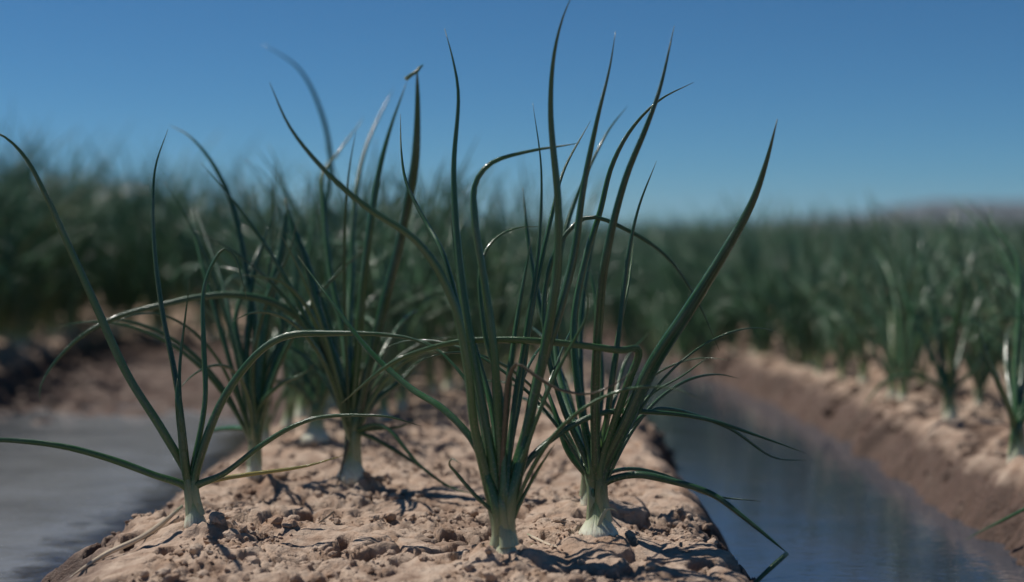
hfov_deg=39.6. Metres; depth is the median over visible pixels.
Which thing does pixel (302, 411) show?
onion plant
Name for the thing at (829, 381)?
soil crumbs
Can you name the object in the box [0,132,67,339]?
onion plant
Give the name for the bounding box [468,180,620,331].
onion plant
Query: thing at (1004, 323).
onion plant
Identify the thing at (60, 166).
onion plant
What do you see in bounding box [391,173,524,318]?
onion plant
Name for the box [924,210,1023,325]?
onion plant
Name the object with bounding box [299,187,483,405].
onion plant
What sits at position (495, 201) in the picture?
onion plant
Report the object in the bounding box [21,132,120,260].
onion plant
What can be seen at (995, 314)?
onion plant
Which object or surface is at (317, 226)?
onion plant
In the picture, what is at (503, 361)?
onion plant
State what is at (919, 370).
onion plant
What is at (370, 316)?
onion plant
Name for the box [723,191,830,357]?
onion plant
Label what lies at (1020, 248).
onion plant
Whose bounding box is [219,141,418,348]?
onion plant
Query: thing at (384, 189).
onion plant
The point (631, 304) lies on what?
onion plant
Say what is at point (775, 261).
onion plant
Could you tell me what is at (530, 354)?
onion plant
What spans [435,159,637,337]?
onion plant
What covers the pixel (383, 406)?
onion plant
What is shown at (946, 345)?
onion plant
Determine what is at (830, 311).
onion plant
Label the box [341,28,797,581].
onion plant
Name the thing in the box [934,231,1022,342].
onion plant
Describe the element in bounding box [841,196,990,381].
onion plant
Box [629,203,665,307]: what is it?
onion plant
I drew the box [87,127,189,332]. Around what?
onion plant
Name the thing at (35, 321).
onion plant
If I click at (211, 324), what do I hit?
onion plant
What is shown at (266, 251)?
onion plant
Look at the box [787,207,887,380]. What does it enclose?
onion plant
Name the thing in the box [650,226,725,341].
onion plant
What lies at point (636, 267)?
onion plant
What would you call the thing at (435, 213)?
onion plant
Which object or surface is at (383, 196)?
onion plant
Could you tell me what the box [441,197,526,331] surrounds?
onion plant
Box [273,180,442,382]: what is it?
onion plant
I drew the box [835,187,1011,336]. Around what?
onion plant
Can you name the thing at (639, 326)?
onion plant
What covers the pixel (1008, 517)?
onion plant
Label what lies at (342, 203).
onion plant
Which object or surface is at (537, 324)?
onion plant
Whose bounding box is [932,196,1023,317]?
onion plant
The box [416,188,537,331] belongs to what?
onion plant
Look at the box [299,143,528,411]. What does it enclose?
onion plant
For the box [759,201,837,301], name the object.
onion plant
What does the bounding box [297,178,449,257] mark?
onion plant
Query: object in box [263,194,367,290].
onion plant
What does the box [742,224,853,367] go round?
onion plant
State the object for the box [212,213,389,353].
onion plant
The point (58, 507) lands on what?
water
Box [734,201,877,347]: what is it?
onion plant
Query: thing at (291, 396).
onion plant
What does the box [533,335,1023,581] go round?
water
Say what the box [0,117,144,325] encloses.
onion plant
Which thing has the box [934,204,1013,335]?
onion plant
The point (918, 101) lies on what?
sky
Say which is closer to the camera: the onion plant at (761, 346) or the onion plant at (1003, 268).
the onion plant at (1003, 268)
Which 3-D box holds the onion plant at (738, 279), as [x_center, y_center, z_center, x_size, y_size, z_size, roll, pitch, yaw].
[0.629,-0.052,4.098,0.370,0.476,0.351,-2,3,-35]
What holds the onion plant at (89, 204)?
on the ground
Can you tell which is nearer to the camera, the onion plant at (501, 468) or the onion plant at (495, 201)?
the onion plant at (501, 468)
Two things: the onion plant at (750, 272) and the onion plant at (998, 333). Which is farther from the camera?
the onion plant at (750, 272)
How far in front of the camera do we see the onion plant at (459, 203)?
3.59 m
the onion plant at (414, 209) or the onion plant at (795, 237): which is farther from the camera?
the onion plant at (795, 237)
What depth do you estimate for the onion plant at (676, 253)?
4.54 m
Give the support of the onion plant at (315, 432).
on the ground
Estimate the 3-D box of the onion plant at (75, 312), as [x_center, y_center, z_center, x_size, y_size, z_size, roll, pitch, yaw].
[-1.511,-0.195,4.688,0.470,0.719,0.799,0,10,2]
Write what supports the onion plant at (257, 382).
on the ground
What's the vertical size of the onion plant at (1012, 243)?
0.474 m
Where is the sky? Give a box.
[0,0,1023,229]
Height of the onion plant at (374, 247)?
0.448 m
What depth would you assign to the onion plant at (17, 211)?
3.86 m
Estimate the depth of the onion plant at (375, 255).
2.68 m
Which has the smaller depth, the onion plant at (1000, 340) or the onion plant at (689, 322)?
the onion plant at (1000, 340)
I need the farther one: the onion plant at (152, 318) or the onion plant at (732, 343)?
the onion plant at (152, 318)
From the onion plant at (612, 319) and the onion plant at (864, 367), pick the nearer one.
the onion plant at (864, 367)
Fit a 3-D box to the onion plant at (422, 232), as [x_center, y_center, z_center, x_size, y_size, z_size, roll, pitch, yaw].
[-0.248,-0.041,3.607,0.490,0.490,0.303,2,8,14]
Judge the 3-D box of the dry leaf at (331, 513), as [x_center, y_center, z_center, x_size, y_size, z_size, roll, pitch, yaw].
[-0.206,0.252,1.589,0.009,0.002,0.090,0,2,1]
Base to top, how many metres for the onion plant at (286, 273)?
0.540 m
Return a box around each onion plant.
[0,112,65,257]
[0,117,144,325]
[0,120,149,326]
[0,121,120,305]
[0,123,145,342]
[0,130,442,528]
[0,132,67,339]
[0,135,46,282]
[0,140,130,326]
[0,143,59,269]
[0,158,91,320]
[0,161,102,343]
[0,168,119,323]
[0,185,53,276]
[0,187,63,281]
[0,189,56,228]
[1,127,146,337]
[2,95,125,348]
[2,127,116,337]
[2,133,52,205]
[3,156,127,338]
[4,158,124,335]
[6,129,65,205]
[7,176,163,336]
[10,180,144,306]
[12,154,43,228]
[12,155,65,231]
[13,115,143,330]
[16,154,134,335]
[18,168,106,303]
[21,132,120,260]
[22,165,182,324]
[24,130,107,322]
[27,178,84,291]
[32,147,108,323]
[37,152,215,337]
[39,64,468,492]
[41,146,190,331]
[52,168,275,310]
[55,125,380,482]
[57,179,225,323]
[66,135,145,332]
[69,148,215,331]
[71,126,221,340]
[82,131,294,325]
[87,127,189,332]
[93,173,334,340]
[108,176,279,325]
[125,145,233,325]
[126,173,282,327]
[151,141,349,290]
[155,155,311,310]
[169,167,340,338]
[171,158,409,442]
[171,169,433,411]
[184,157,477,414]
[186,144,310,290]
[208,44,414,448]
[208,168,421,418]
[212,160,474,380]
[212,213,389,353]
[215,168,384,310]
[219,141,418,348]
[223,183,383,314]
[240,142,441,430]
[243,190,451,408]
[245,135,492,404]
[246,169,398,278]
[248,185,337,269]
[251,162,419,385]
[256,175,491,283]
[257,198,386,279]
[263,184,452,325]
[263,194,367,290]
[269,0,806,554]
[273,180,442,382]
[274,181,442,421]
[296,200,378,263]
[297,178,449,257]
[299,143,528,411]
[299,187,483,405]
[309,201,438,306]
[310,162,487,283]
[310,186,482,382]
[312,151,481,380]
[315,163,512,276]
[318,156,468,282]
[319,141,543,396]
[331,182,452,286]
[332,183,406,245]
[333,183,364,222]
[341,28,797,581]
[341,210,510,375]
[353,174,428,279]
[359,164,377,216]
[363,192,468,286]
[365,165,408,218]
[372,165,652,386]
[372,166,467,237]
[374,214,550,382]
[375,167,512,388]
[376,154,437,254]
[379,162,484,320]
[379,181,543,390]
[382,187,488,358]
[385,167,485,259]
[387,167,489,372]
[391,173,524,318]
[392,175,497,319]
[392,192,730,505]
[393,150,501,290]
[396,173,449,224]
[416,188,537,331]
[423,181,501,329]
[425,190,520,255]
[431,170,596,370]
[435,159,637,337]
[437,223,543,261]
[439,199,596,377]
[440,178,529,277]
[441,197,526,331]
[442,185,572,314]
[444,168,574,365]
[448,173,621,362]
[448,217,594,289]
[449,194,577,287]
[458,170,553,260]
[459,178,565,263]
[465,182,591,335]
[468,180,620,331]
[468,216,642,384]
[478,203,625,332]
[484,160,545,261]
[486,151,662,338]
[494,168,596,334]
[494,205,553,358]
[496,164,659,360]
[571,220,658,345]
[585,288,652,355]
[587,226,645,338]
[587,226,706,353]
[592,240,723,333]
[594,248,678,360]
[605,201,726,271]
[611,239,701,313]
[613,238,695,333]
[625,213,709,320]
[626,215,702,324]
[627,227,746,351]
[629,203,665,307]
[635,231,739,367]
[636,231,707,363]
[636,236,744,370]
[637,222,731,284]
[641,204,711,358]
[642,234,717,311]
[643,235,719,296]
[648,222,738,356]
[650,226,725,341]
[650,232,710,286]
[651,232,764,376]
[651,239,781,355]
[654,210,775,333]
[659,208,760,345]
[662,196,807,344]
[665,209,719,276]
[672,192,781,344]
[678,198,724,317]
[683,219,794,343]
[685,222,808,343]
[686,193,840,361]
[694,213,788,332]
[694,225,751,339]
[698,205,789,332]
[711,212,849,365]
[717,205,873,368]
[717,218,843,353]
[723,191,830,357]
[724,212,815,316]
[728,222,790,286]
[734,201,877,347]
[741,229,829,330]
[742,222,836,277]
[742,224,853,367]
[751,209,864,368]
[754,225,830,342]
[755,193,848,292]
[757,208,840,275]
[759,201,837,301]
[765,230,836,344]
[778,205,871,331]
[779,231,968,383]
[786,227,940,365]
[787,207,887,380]
[789,213,888,299]
[796,201,898,332]
[800,220,881,275]
[800,221,900,373]
[802,207,950,346]
[803,193,932,306]
[808,236,895,354]
[812,217,1012,392]
[813,207,911,348]
[813,221,957,399]
[815,221,926,337]
[816,215,973,327]
[818,231,991,403]
[820,193,926,349]
[825,201,959,319]
[828,241,969,345]
[834,226,918,364]
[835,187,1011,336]
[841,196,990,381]
[841,241,995,383]
[860,215,1011,364]
[863,223,999,420]
[865,223,930,340]
[871,227,1012,330]
[874,200,1022,395]
[890,210,1023,403]
[898,209,951,359]
[904,240,1023,380]
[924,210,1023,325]
[926,232,1023,380]
[928,220,1021,365]
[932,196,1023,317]
[934,201,1000,350]
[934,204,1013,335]
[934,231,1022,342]
[934,256,1022,378]
[949,206,1023,301]
[949,274,1010,330]
[959,205,1019,385]
[965,226,1023,308]
[965,508,1023,539]
[966,216,1023,352]
[969,206,1023,313]
[971,207,1023,322]
[974,199,1022,271]
[976,211,1023,463]
[980,221,1019,304]
[1002,198,1023,257]
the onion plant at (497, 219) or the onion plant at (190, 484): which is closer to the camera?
the onion plant at (190, 484)
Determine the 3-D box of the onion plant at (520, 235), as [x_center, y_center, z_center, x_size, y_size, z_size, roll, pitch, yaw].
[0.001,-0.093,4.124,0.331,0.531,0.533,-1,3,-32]
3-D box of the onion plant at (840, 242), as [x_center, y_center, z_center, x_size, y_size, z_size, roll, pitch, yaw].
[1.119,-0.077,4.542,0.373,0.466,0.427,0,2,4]
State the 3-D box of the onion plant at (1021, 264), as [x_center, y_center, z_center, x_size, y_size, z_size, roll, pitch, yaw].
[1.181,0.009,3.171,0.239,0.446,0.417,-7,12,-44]
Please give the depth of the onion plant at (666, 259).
4.53 m
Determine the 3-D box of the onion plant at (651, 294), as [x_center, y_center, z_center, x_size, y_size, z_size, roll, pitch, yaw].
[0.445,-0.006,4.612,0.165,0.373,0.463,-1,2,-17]
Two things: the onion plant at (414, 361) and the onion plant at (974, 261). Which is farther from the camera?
the onion plant at (974, 261)
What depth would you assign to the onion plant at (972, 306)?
2.85 m
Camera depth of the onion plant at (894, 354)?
2.85 m
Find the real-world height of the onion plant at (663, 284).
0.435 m
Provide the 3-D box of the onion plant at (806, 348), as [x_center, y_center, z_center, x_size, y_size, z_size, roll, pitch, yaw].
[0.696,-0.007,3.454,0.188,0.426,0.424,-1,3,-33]
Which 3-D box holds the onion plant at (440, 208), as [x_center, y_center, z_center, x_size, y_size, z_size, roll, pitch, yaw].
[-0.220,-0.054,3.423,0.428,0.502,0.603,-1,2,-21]
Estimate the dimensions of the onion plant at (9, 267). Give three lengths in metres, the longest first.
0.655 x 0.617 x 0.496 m
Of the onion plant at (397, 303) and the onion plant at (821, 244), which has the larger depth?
the onion plant at (821, 244)
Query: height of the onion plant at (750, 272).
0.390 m
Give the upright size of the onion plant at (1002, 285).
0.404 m
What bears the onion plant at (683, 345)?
on the ground
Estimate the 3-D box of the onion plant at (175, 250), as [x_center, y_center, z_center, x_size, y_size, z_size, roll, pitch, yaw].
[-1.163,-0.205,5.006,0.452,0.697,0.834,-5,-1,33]
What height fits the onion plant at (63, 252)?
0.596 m
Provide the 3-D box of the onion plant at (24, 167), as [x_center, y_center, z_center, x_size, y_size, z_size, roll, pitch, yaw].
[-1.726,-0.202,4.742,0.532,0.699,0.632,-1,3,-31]
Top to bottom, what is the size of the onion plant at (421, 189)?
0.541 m
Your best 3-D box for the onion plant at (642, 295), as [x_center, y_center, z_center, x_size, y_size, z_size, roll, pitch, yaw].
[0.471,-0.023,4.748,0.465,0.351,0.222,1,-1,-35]
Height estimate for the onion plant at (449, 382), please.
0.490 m
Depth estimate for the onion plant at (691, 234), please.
4.97 m
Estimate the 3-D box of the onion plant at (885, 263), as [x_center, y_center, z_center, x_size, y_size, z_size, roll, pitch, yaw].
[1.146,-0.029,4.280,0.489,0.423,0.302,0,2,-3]
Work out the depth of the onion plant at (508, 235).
3.96 m
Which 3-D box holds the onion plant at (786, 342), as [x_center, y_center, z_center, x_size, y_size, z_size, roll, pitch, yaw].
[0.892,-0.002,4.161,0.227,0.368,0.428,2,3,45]
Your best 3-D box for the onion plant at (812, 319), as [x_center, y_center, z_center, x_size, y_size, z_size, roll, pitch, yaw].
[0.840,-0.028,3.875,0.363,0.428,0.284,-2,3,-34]
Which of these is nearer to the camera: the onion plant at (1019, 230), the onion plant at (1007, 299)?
the onion plant at (1007, 299)
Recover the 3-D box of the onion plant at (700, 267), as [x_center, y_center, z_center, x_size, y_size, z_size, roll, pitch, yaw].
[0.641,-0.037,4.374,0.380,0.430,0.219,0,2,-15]
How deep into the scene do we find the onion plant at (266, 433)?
2.20 m
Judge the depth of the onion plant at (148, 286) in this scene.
4.53 m
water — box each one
[0,404,280,581]
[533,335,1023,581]
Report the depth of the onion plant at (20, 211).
3.67 m
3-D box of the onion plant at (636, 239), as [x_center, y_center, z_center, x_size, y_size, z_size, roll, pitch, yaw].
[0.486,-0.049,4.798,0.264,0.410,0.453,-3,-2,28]
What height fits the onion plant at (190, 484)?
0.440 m
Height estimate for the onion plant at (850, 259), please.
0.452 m
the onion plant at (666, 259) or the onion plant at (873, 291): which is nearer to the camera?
the onion plant at (873, 291)
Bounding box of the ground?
[0,282,1023,581]
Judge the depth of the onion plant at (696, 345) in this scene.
4.13 m
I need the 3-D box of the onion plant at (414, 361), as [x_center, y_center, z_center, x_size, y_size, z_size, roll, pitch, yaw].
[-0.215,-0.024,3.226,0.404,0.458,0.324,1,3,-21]
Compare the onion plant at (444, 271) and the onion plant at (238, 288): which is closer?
the onion plant at (444, 271)
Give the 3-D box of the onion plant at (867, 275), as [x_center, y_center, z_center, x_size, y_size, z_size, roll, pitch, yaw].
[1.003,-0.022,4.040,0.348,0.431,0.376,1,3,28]
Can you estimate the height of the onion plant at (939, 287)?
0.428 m
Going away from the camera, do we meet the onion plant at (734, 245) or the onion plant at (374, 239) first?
the onion plant at (374, 239)
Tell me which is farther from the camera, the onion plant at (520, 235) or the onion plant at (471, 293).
the onion plant at (520, 235)
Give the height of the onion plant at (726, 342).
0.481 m
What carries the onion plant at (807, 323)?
on the ground
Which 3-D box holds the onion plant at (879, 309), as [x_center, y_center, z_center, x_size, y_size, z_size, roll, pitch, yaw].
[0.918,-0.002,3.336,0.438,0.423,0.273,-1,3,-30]
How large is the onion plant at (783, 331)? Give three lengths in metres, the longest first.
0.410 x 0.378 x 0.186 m
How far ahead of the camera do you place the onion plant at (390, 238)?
3.06 m
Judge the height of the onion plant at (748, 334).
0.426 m
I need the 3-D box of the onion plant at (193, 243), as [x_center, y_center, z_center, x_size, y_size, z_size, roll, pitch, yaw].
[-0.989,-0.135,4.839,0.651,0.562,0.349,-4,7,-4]
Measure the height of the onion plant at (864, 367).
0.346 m
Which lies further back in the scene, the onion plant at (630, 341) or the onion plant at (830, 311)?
the onion plant at (630, 341)
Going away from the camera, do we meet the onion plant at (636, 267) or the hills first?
the onion plant at (636, 267)
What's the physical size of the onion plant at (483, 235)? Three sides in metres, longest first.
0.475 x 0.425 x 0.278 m
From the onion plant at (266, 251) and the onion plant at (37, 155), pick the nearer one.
the onion plant at (266, 251)
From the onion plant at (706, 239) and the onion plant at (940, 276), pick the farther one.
the onion plant at (706, 239)
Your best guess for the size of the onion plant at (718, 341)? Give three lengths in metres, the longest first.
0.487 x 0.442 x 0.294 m
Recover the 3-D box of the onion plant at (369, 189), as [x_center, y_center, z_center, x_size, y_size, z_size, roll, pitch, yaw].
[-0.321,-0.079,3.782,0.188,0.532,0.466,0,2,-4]
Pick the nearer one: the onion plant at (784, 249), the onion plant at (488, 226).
the onion plant at (488, 226)
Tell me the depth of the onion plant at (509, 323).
2.82 m
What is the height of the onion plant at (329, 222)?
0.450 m
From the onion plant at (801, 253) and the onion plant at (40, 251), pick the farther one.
the onion plant at (801, 253)
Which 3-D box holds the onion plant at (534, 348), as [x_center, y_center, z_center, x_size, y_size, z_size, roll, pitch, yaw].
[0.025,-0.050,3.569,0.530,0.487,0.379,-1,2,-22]
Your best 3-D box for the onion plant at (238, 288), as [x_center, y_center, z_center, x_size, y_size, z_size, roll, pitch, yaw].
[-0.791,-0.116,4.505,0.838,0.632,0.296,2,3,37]
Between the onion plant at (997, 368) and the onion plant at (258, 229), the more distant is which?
the onion plant at (258, 229)
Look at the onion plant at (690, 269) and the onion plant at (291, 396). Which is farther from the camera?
the onion plant at (690, 269)
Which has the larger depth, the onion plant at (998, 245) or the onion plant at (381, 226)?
the onion plant at (998, 245)
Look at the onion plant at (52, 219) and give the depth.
4.70 m
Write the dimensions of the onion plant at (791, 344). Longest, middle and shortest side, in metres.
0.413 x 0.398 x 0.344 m
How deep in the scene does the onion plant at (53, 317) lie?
4.21 m
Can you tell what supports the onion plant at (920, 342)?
on the ground
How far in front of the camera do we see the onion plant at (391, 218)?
3.51 m
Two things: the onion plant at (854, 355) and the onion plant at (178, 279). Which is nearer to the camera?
the onion plant at (854, 355)
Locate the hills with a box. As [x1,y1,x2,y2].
[551,200,1023,232]
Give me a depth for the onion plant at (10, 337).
4.23 m
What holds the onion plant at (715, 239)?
on the ground
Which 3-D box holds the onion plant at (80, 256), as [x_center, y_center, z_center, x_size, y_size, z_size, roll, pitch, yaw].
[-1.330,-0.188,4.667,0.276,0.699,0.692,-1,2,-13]
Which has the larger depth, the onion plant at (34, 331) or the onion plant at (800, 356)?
the onion plant at (34, 331)
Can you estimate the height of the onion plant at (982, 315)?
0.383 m
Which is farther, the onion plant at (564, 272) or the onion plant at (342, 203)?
the onion plant at (342, 203)
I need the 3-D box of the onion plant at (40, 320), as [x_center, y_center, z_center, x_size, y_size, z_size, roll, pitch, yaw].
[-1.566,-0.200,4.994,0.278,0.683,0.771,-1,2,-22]
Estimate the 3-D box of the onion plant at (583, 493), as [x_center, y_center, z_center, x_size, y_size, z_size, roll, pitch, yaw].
[0.054,0.069,1.643,0.350,0.382,0.386,0,2,1]
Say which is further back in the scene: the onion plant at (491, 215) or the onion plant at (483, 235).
the onion plant at (491, 215)
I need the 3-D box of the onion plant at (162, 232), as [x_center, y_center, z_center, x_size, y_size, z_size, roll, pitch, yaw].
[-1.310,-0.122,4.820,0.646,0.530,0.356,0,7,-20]
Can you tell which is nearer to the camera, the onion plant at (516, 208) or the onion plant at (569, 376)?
the onion plant at (569, 376)
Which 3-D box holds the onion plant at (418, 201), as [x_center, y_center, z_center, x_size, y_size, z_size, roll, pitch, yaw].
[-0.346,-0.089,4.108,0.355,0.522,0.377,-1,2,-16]
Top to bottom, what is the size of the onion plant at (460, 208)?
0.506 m
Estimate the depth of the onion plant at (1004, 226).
4.75 m
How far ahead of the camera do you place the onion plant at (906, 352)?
2.72 m
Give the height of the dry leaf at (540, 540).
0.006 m
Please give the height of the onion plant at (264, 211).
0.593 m
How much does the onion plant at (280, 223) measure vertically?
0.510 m
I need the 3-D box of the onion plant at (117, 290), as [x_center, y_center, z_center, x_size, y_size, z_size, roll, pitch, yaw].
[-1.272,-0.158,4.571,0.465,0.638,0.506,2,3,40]
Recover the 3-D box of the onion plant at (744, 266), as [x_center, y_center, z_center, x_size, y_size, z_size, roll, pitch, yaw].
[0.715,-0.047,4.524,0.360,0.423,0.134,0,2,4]
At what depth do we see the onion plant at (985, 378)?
2.75 m
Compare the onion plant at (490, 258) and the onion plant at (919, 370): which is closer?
the onion plant at (919, 370)
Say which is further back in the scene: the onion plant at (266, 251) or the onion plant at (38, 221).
the onion plant at (38, 221)
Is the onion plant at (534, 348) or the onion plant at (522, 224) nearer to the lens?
the onion plant at (534, 348)
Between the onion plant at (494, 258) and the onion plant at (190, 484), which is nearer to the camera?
the onion plant at (190, 484)
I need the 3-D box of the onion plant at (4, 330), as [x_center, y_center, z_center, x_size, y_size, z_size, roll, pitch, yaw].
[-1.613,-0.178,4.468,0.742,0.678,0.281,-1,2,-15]
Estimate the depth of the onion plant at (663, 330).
4.47 m
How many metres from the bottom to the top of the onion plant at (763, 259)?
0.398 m
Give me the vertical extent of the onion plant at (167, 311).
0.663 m
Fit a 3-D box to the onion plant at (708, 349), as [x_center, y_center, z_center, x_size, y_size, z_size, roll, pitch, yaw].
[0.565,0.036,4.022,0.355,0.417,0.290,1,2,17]
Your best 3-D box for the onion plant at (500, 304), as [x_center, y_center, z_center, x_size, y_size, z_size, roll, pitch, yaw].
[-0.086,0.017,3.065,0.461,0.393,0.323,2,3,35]
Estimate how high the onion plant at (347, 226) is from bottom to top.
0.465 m
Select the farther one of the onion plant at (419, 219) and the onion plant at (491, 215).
the onion plant at (491, 215)
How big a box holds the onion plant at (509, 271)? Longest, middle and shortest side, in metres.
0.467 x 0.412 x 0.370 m
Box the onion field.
[0,138,1023,336]
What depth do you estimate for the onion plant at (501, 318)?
3.15 m
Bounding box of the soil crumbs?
[1,323,1023,581]
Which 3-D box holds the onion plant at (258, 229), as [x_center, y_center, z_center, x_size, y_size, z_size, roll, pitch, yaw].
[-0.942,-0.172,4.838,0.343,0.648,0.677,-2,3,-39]
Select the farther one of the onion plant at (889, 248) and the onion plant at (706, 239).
the onion plant at (706, 239)
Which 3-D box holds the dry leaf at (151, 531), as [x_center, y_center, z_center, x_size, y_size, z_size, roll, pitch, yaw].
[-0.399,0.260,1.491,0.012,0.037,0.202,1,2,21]
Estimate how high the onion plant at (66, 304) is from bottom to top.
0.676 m
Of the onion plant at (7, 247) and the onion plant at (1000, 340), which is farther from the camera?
the onion plant at (7, 247)
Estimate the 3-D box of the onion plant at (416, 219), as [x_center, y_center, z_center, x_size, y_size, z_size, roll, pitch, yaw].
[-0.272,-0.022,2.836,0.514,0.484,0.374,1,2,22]
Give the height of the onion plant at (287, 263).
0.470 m
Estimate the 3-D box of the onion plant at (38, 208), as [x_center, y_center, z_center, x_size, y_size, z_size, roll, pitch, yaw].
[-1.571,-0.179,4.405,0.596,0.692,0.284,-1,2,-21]
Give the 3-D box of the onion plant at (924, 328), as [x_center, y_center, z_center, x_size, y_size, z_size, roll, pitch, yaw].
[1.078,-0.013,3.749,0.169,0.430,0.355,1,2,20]
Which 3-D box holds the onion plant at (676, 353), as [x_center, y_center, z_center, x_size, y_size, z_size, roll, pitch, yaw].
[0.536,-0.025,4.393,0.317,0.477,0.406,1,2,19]
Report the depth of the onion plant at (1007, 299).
2.94 m
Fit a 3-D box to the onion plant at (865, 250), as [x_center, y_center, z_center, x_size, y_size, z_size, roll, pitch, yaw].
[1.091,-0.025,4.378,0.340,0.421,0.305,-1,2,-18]
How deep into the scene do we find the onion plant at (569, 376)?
3.02 m
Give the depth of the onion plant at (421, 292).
2.66 m
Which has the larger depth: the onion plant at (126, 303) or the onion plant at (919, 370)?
the onion plant at (126, 303)
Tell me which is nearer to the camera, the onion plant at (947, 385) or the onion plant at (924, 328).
the onion plant at (947, 385)
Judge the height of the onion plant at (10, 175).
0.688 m
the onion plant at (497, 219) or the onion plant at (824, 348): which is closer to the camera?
the onion plant at (824, 348)
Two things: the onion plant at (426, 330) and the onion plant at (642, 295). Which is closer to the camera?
the onion plant at (426, 330)
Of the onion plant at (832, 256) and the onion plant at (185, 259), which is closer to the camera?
the onion plant at (832, 256)
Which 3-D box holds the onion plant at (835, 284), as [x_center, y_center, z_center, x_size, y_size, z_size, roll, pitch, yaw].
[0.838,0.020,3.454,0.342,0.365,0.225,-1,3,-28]
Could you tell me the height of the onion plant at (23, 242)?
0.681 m
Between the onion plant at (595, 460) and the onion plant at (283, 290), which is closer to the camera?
the onion plant at (595, 460)
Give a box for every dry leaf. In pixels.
[69,505,183,577]
[319,511,333,522]
[527,533,556,546]
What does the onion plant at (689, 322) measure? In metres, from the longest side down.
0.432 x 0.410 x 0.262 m
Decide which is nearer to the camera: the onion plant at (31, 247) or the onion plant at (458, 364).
the onion plant at (458, 364)
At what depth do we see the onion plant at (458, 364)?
3.22 m
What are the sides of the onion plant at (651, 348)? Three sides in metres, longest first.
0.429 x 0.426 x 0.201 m
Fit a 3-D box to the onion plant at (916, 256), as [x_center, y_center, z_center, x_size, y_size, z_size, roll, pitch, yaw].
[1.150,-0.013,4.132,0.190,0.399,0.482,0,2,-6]
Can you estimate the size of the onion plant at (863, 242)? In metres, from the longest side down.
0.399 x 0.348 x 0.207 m
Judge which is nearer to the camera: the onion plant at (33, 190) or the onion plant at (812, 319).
the onion plant at (812, 319)
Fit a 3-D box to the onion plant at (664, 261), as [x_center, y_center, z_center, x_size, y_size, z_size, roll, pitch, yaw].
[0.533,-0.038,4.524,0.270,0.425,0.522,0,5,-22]
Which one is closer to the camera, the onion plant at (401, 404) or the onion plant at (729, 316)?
the onion plant at (401, 404)
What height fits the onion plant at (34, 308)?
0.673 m
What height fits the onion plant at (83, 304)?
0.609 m
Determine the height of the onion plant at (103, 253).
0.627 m
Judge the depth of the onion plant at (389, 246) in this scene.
3.13 m
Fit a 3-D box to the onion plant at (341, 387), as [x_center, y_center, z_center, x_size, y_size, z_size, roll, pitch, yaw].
[-0.246,-0.011,1.751,0.561,0.541,0.377,-2,3,-44]
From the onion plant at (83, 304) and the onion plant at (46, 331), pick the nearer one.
the onion plant at (46, 331)
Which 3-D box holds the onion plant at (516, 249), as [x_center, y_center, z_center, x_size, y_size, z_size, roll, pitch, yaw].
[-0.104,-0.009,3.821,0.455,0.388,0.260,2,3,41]
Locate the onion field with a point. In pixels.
(932, 243)
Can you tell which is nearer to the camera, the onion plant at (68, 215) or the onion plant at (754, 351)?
the onion plant at (754, 351)
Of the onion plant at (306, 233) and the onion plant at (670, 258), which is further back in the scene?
the onion plant at (670, 258)
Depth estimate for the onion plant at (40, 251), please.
3.70 m
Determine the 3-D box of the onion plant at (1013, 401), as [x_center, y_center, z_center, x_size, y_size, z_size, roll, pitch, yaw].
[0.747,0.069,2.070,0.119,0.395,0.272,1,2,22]
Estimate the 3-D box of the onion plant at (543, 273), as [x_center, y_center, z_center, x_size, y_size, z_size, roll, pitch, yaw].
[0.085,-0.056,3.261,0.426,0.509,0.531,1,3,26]
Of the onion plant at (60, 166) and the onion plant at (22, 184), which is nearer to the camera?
the onion plant at (22, 184)
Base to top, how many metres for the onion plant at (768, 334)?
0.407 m
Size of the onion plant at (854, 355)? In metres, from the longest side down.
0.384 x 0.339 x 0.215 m
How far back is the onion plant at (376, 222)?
3.31 m
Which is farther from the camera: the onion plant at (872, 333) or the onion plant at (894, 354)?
the onion plant at (872, 333)
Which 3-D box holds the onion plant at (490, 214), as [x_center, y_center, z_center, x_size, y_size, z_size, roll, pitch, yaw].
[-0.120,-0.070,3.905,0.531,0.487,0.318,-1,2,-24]
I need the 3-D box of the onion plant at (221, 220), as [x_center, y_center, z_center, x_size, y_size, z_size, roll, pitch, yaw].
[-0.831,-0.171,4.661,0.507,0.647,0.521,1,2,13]
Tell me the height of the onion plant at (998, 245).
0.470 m
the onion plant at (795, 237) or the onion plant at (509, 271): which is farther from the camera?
the onion plant at (795, 237)
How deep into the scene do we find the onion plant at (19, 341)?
3.99 m
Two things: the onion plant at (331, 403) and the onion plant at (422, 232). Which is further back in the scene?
the onion plant at (422, 232)
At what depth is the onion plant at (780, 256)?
4.83 m
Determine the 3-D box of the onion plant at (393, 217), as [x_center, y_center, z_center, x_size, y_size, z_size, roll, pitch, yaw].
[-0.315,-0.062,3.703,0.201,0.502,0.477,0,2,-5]
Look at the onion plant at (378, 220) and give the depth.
3.60 m

